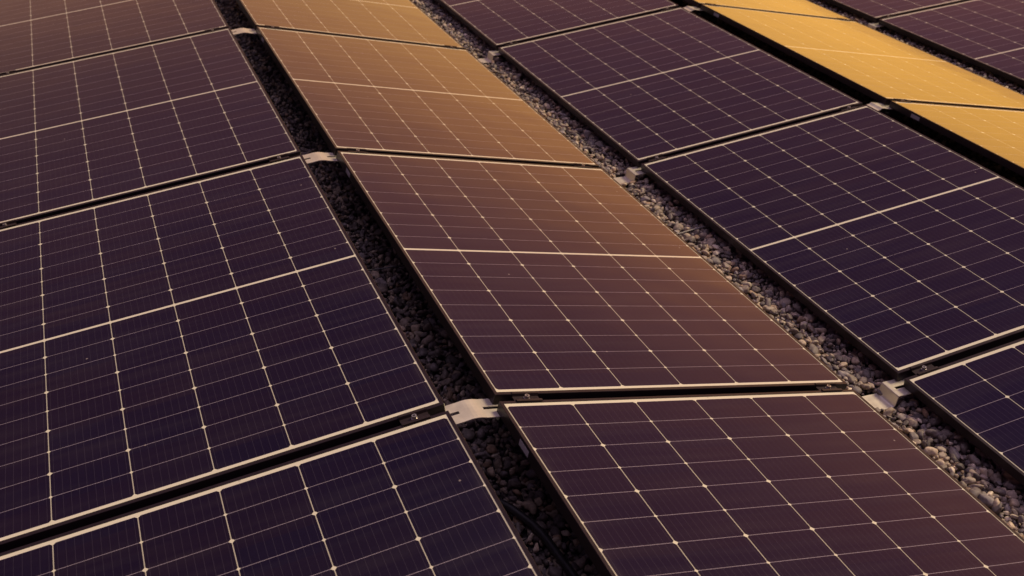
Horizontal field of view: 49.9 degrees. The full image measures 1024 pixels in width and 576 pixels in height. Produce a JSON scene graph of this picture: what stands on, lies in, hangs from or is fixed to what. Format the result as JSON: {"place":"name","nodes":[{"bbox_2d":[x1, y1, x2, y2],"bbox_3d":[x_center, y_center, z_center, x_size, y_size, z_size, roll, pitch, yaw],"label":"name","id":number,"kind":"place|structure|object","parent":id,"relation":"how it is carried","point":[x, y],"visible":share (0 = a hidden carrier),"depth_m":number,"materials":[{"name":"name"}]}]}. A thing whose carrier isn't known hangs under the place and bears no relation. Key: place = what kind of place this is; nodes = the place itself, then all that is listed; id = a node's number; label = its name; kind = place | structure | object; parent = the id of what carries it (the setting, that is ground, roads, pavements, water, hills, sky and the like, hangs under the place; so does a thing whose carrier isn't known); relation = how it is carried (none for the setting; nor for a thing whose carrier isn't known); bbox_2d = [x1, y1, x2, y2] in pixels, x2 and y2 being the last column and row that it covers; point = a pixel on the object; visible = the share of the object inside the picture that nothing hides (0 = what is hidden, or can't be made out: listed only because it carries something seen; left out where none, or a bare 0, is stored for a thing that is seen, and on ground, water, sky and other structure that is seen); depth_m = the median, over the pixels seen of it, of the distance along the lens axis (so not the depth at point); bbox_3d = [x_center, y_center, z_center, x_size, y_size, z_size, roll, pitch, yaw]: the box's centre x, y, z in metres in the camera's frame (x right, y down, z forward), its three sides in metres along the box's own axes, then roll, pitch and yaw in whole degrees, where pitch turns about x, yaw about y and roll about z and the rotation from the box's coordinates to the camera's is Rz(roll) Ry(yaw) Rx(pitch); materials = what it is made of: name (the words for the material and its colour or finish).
{"place":"outdoors","nodes":[
{"label":"outdoors","id":0,"kind":"place"},
{"bbox_2d":[214,0,1023,575],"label":"ground","id":1,"kind":"structure","parent":0,"point":[566,538],"depth_m":3.67,"materials":[{"name":"grey gravel"}]},
{"bbox_2d":[231,28,256,34],"bbox_3d":[-1.361,-1.169,5.569,0.253,0.271,0.082,-9,31,-20],"label":"ridge bracket","id":2,"kind":"object","parent":1,"relation":"on","point":[242,30],"visible":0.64,"depth_m":5.50,"materials":[{"name":"silver metal"}]},
{"bbox_3d":[-1.926,-1.103,5.349,1.114,0.032,0.044,-16,33,-15],"label":"support rail","id":3,"kind":"object","parent":2,"relation":"attached to","visible":0},
{"bbox_2d":[0,70,15,75],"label":"clamp","id":4,"kind":"object","parent":3,"relation":"attached to","point":[8,72],"visible":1,"depth_m":5.20,"materials":[{"name":"silver metal"}]},
{"bbox_2d":[0,0,228,72],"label":"solar panel","id":5,"kind":"object","parent":3,"relation":"on","point":[37,33],"visible":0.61,"depth_m":5.68,"materials":[{"name":"blue glass"}]},
{"bbox_2d":[204,27,219,32],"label":"clamp","id":6,"kind":"object","parent":3,"relation":"attached to","point":[212,30],"visible":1,"depth_m":5.45,"materials":[{"name":"silver metal"}]},
{"bbox_3d":[-0.776,-1.265,5.774,1.114,0.032,0.044,1,27,-25],"label":"support rail","id":7,"kind":"object","parent":2,"relation":"attached to","visible":0},
{"bbox_2d":[265,25,279,28],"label":"clamp","id":8,"kind":"object","parent":7,"relation":"attached to","point":[273,27],"visible":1,"depth_m":5.55,"materials":[{"name":"silver metal"}]},
{"bbox_2d":[236,0,464,48],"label":"solar panel","id":9,"kind":"object","parent":7,"relation":"on","point":[406,21],"visible":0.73,"depth_m":6.03,"materials":[{"name":"blue glass"}]},
{"bbox_2d":[444,45,458,48],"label":"clamp","id":10,"kind":"object","parent":7,"relation":"attached to","point":[449,46],"visible":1,"depth_m":5.96,"materials":[{"name":"silver metal"}]},
{"bbox_2d":[302,152,337,163],"bbox_3d":[-0.739,-0.374,4.187,0.253,0.271,0.082,-9,31,-20],"label":"ridge bracket","id":11,"kind":"object","parent":1,"relation":"on","point":[317,156],"visible":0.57,"depth_m":4.12,"materials":[{"name":"silver metal"}]},
{"bbox_3d":[-0.154,-0.471,4.393,1.114,0.032,0.044,1,27,-25],"label":"support rail","id":12,"kind":"object","parent":11,"relation":"attached to","visible":0},
{"bbox_2d":[347,148,367,152],"bbox_3d":[-0.585,-0.518,4.172,0.072,0.013,0.042,1,27,-25],"label":"clamp","id":13,"kind":"object","parent":12,"relation":"attached to","point":[358,150],"visible":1,"depth_m":4.17,"materials":[{"name":"silver metal"}]},
{"bbox_2d":[256,27,598,167],"bbox_3d":[-0.459,-0.897,5.070,1.135,0.030,1.683,1,27,-25],"label":"solar panel","id":14,"kind":"object","parent":12,"relation":"on","point":[382,96],"visible":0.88,"depth_m":4.91,"materials":[{"name":"blue glass"}]},
{"bbox_2d":[574,163,592,167],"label":"clamp","id":15,"kind":"object","parent":12,"relation":"attached to","point":[583,165],"visible":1,"depth_m":4.58,"materials":[{"name":"silver metal"}]},
{"bbox_3d":[-1.304,-0.308,3.968,1.114,0.032,0.044,-16,33,-15],"label":"support rail","id":16,"kind":"object","parent":11,"relation":"attached to","visible":0},
{"bbox_2d":[0,219,15,228],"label":"clamp","id":17,"kind":"object","parent":16,"relation":"attached to","point":[7,223],"visible":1,"depth_m":3.82,"materials":[{"name":"silver metal"}]},
{"bbox_2d":[0,28,300,223],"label":"solar panel","id":18,"kind":"object","parent":16,"relation":"on","point":[93,130],"visible":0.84,"depth_m":4.48,"materials":[{"name":"blue glass"}]},
{"bbox_2d":[0,155,445,552],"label":"solar panel","id":19,"kind":"object","parent":16,"relation":"on","point":[163,344],"visible":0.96,"depth_m":3.04,"materials":[{"name":"blue glass"}]},
{"bbox_2d":[368,265,404,270],"bbox_3d":[-0.480,-0.070,3.523,0.411,0.029,0.042,-2,29,-9],"label":"thin cable","id":20,"kind":"object","parent":19,"relation":"attached to","point":[385,268],"visible":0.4,"depth_m":3.53,"materials":[{"name":"black"}]},
{"bbox_2d":[269,153,289,161],"bbox_3d":[-0.861,-0.479,4.070,0.072,0.013,0.042,-16,33,-15],"label":"clamp","id":21,"kind":"object","parent":16,"relation":"attached to","point":[279,157],"visible":1,"depth_m":4.07,"materials":[{"name":"silver metal"}]},
{"bbox_2d":[445,399,499,424],"bbox_3d":[-0.117,0.420,2.806,0.253,0.271,0.082,-9,31,-20],"label":"ridge bracket","id":22,"kind":"object","parent":1,"relation":"on","point":[469,409],"visible":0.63,"depth_m":2.75,"materials":[{"name":"silver metal"}]},
{"bbox_2d":[494,407,503,423],"bbox_3d":[0.468,0.324,3.012,1.114,0.032,0.044,1,27,-25],"label":"support rail","id":23,"kind":"object","parent":22,"relation":"attached to","point":[499,420],"visible":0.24,"depth_m":2.77,"materials":[{"name":"black metal"}]},
{"bbox_2d":[511,391,542,401],"bbox_3d":[0.037,0.277,2.791,0.072,0.013,0.042,1,27,-25],"label":"clamp","id":24,"kind":"object","parent":23,"relation":"attached to","point":[520,396],"visible":1,"depth_m":2.79,"materials":[{"name":"silver metal"}]},
{"bbox_2d":[336,151,846,404],"bbox_3d":[0.163,-0.103,3.688,1.135,0.030,1.683,1,27,-25],"label":"solar panel","id":25,"kind":"object","parent":23,"relation":"on","point":[549,282],"visible":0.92,"depth_m":3.47,"materials":[{"name":"brown glass"}]},
{"bbox_2d":[497,389,1023,575],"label":"solar panel","id":26,"kind":"object","parent":23,"relation":"on","point":[851,482],"visible":1,"depth_m":2.63,"materials":[{"name":"black glass"}]},
{"bbox_2d":[814,382,842,390],"bbox_3d":[0.917,0.288,3.194,0.072,0.013,0.042,1,27,-25],"label":"clamp","id":27,"kind":"object","parent":23,"relation":"attached to","point":[826,386],"visible":1,"depth_m":3.19,"materials":[{"name":"silver metal"}]},
{"bbox_3d":[-0.682,0.486,2.587,1.114,0.032,0.044,-16,33,-15],"label":"support rail","id":28,"kind":"object","parent":22,"relation":"attached to","visible":0},
{"bbox_2d":[0,411,542,575],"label":"solar panel","id":29,"kind":"object","parent":28,"relation":"on","point":[419,498],"visible":1,"depth_m":2.41,"materials":[{"name":"black glass"}]},
{"bbox_2d":[398,407,430,425],"bbox_3d":[-0.238,0.316,2.689,0.072,0.013,0.042,-16,33,-15],"label":"clamp","id":30,"kind":"object","parent":28,"relation":"attached to","point":[410,417],"visible":1,"depth_m":2.69,"materials":[{"name":"silver metal"}]},
{"bbox_2d":[478,51,500,64],"bbox_3d":[-0.168,-1.258,6.039,0.339,0.074,0.078,-9,31,-20],"label":"foot bracket","id":31,"kind":"object","parent":1,"relation":"on","point":[489,58],"visible":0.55,"depth_m":6.05,"materials":[{"name":"silver metal"}]},
{"bbox_2d":[498,497,578,575],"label":"power cable","id":32,"kind":"object","parent":1,"relation":"on","point":[548,542],"visible":0.79,"depth_m":2.67,"materials":[{"name":"black rubber"}]},
{"bbox_2d":[614,167,644,187],"bbox_3d":[0.454,-0.463,4.658,0.339,0.074,0.078,-9,31,-20],"label":"foot bracket","id":33,"kind":"object","parent":1,"relation":"on","point":[632,173],"visible":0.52,"depth_m":4.67,"materials":[{"name":"silver metal"}]},
{"bbox_2d":[676,225,708,233],"bbox_3d":[0.660,-0.207,4.211,0.423,0.023,0.038,-11,32,-23],"label":"wire","id":34,"kind":"object","parent":1,"relation":"on","point":[692,229],"visible":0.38,"depth_m":4.24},
{"bbox_2d":[684,6,702,11],"bbox_3d":[1.014,-1.517,6.439,0.253,0.242,0.082,-9,31,-20],"label":"ridge bracket","id":35,"kind":"object","parent":1,"relation":"on","point":[690,8],"visible":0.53,"depth_m":6.39,"materials":[{"name":"silver metal"}]},
{"bbox_3d":[1.602,-1.615,6.644,1.114,0.033,0.044,-1,28,-24],"label":"support rail","id":36,"kind":"object","parent":35,"relation":"attached to","visible":0},
{"bbox_2d":[683,0,851,20],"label":"solar panel","id":37,"kind":"object","parent":36,"relation":"on","point":[803,7],"visible":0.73,"depth_m":6.79,"materials":[{"name":"blue glass"}]},
{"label":"support rail","id":38,"kind":"object","parent":35,"relation":"attached to","visible":0},
{"bbox_2d":[504,41,517,45],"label":"clamp","id":39,"kind":"object","parent":38,"relation":"attached to","point":[510,43],"visible":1,"depth_m":6.08,"materials":[{"name":"silver metal"}]},
{"bbox_2d":[436,0,678,50],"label":"solar panel","id":40,"kind":"object","parent":38,"relation":"on","point":[495,24],"visible":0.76,"depth_m":6.42,"materials":[{"name":"blue glass"}]},
{"bbox_2d":[660,6,674,10],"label":"clamp","id":41,"kind":"object","parent":38,"relation":"attached to","point":[666,8],"visible":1,"depth_m":6.33,"materials":[{"name":"silver metal"}]},
{"bbox_2d":[498,7,861,167],"bbox_3d":[0.756,-1.066,5.520,1.134,0.030,1.683,-16,33,-15],"label":"solar panel","id":42,"kind":"object","parent":38,"relation":"on","point":[637,91],"visible":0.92,"depth_m":5.37,"materials":[{"name":"blue glass"}]},
{"bbox_2d":[867,23,882,29],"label":"foot bracket","id":43,"kind":"object","parent":1,"relation":"on","point":[873,25],"visible":0.31,"depth_m":6.91,"materials":[{"name":"silver metal"}]},
{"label":"support rail","id":44,"kind":"object","parent":43,"relation":"on","visible":0},
{"bbox_2d":[882,14,893,17],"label":"clamp","id":45,"kind":"object","parent":44,"relation":"attached to","point":[887,16],"visible":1,"depth_m":6.94,"materials":[{"name":"silver metal"}]},
{"bbox_2d":[823,0,967,22],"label":"solar panel","id":46,"kind":"object","parent":44,"relation":"on","point":[875,11],"visible":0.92,"depth_m":7.10,"materials":[{"name":"blue glass"}]},
{"bbox_2d":[879,0,1023,85],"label":"solar panel","id":47,"kind":"object","parent":44,"relation":"on","point":[987,35],"visible":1,"depth_m":6.63,"materials":[{"name":"blue glass"}]},
{"bbox_2d":[867,102,893,110],"bbox_3d":[1.636,-0.722,5.057,0.253,0.242,0.082,-9,31,-20],"label":"ridge bracket","id":48,"kind":"object","parent":1,"relation":"on","point":[878,106],"visible":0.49,"depth_m":5.01,"materials":[{"name":"silver metal"}]},
{"bbox_2d":[883,109,904,115],"bbox_3d":[2.224,-0.820,5.263,1.114,0.033,0.044,-1,28,-24],"label":"support rail","id":49,"kind":"object","parent":48,"relation":"attached to","point":[890,112],"visible":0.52,"depth_m":5.04,"materials":[{"name":"black metal"}]},
{"bbox_2d":[700,4,1023,110],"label":"solar panel","id":50,"kind":"object","parent":49,"relation":"on","point":[882,68],"visible":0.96,"depth_m":5.80,"materials":[{"name":"blue glass"}]},
{"bbox_2d":[894,98,911,102],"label":"clamp","id":51,"kind":"object","parent":49,"relation":"attached to","point":[901,100],"visible":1,"depth_m":5.04,"materials":[{"name":"silver metal"}]},
{"bbox_2d":[889,101,1023,176],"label":"solar panel","id":52,"kind":"object","parent":49,"relation":"on","point":[995,135],"visible":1,"depth_m":4.84,"materials":[{"name":"blue glass"}]},
{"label":"support rail","id":53,"kind":"object","parent":48,"relation":"attached to","visible":0},
{"bbox_2d":[647,154,666,161],"bbox_3d":[0.617,-0.553,4.693,0.072,0.013,0.042,-16,33,-15],"label":"clamp","id":54,"kind":"object","parent":53,"relation":"attached to","point":[656,157],"visible":1,"depth_m":4.70,"materials":[{"name":"silver metal"}]},
{"bbox_2d":[839,104,857,110],"bbox_3d":[1.514,-0.809,4.950,0.072,0.013,0.042,-16,33,-15],"label":"clamp","id":55,"kind":"object","parent":53,"relation":"attached to","point":[848,107],"visible":1,"depth_m":4.95,"materials":[{"name":"silver metal"}]},
{"bbox_2d":[862,379,911,412],"bbox_3d":[1.076,0.332,3.277,0.339,0.074,0.078,-9,31,-20],"label":"foot bracket","id":56,"kind":"object","parent":1,"relation":"on","point":[889,397],"visible":0.48,"depth_m":3.29,"materials":[{"name":"silver metal"}]},
{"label":"support rail","id":57,"kind":"object","parent":56,"relation":"on","visible":0},
{"bbox_2d":[641,105,1023,380],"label":"solar panel","id":58,"kind":"object","parent":57,"relation":"on","point":[892,247],"visible":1,"depth_m":4.05,"materials":[{"name":"blue glass"}]},
{"bbox_2d":[910,360,938,374],"bbox_3d":[1.239,0.242,3.312,0.072,0.013,0.042,-16,33,-15],"label":"clamp","id":59,"kind":"object","parent":57,"relation":"attached to","point":[923,367],"visible":1,"depth_m":3.31,"materials":[{"name":"silver metal"}]},
{"bbox_2d":[903,338,1023,485],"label":"solar panel","id":60,"kind":"object","parent":57,"relation":"on","point":[977,400],"visible":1,"depth_m":3.18,"materials":[{"name":"blue glass"}]}
]}

